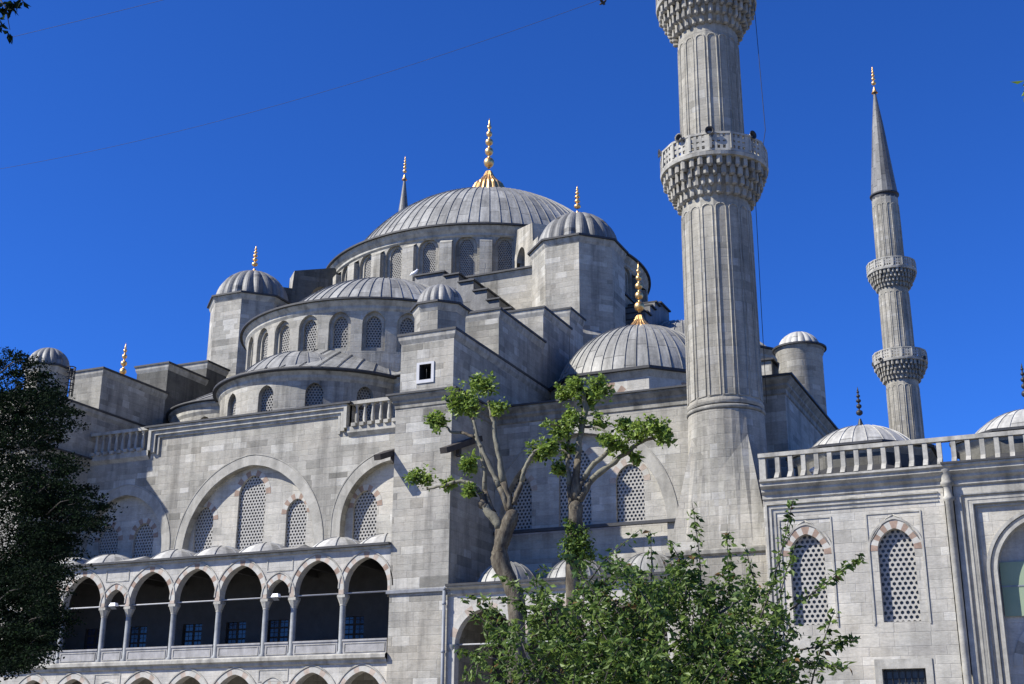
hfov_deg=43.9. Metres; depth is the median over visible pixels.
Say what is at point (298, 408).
mosque
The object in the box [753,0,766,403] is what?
cable
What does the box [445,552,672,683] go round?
loggia
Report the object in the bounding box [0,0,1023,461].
sky
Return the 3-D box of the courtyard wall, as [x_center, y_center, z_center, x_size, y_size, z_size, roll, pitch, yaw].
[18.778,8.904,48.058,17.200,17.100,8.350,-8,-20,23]
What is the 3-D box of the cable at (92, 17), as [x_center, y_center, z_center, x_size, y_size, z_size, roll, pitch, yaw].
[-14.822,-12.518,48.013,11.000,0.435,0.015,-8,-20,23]
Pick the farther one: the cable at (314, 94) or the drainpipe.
the cable at (314, 94)
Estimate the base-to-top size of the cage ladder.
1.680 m
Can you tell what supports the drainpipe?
attached to the loggia
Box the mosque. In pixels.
[0,118,837,683]
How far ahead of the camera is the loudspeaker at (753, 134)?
55.85 m
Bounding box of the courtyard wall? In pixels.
[757,364,1023,683]
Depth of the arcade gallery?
61.03 m
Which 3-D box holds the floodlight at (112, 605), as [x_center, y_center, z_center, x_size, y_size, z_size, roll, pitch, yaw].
[-19.204,12.829,61.695,0.400,0.300,0.626,-8,-20,23]
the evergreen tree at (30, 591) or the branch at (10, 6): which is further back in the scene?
the evergreen tree at (30, 591)
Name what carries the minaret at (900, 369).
on the ground
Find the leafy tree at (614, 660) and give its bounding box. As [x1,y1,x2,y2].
[453,499,866,683]
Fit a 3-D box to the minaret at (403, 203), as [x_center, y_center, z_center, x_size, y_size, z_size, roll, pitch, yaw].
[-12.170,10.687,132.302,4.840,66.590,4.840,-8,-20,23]
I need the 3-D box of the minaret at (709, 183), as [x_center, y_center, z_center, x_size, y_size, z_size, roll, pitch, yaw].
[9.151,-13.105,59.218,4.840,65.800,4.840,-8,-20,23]
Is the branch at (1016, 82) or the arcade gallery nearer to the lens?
the branch at (1016, 82)
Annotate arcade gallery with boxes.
[0,533,392,683]
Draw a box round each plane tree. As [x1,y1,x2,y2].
[402,370,559,683]
[539,372,677,646]
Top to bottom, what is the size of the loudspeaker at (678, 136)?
0.550 m
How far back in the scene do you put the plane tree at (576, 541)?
38.24 m
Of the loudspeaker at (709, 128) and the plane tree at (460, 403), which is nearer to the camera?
the plane tree at (460, 403)
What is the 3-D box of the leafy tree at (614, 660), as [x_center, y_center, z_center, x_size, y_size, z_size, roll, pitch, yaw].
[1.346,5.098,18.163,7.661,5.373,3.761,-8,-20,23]
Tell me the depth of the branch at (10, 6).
18.71 m
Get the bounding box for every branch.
[0,0,30,43]
[1012,81,1023,95]
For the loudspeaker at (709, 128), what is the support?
attached to the minaret at (709, 183)
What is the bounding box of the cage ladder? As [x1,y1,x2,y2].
[64,366,75,396]
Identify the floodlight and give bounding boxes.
[109,603,119,608]
[271,593,281,600]
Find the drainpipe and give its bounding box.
[440,586,445,683]
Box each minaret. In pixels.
[398,156,407,211]
[656,0,771,682]
[866,67,936,464]
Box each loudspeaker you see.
[675,133,684,141]
[705,126,713,136]
[742,130,756,138]
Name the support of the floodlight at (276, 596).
attached to the arcade gallery
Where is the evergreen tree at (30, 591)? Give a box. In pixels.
[0,346,127,681]
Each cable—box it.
[1,0,597,168]
[13,0,161,36]
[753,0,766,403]

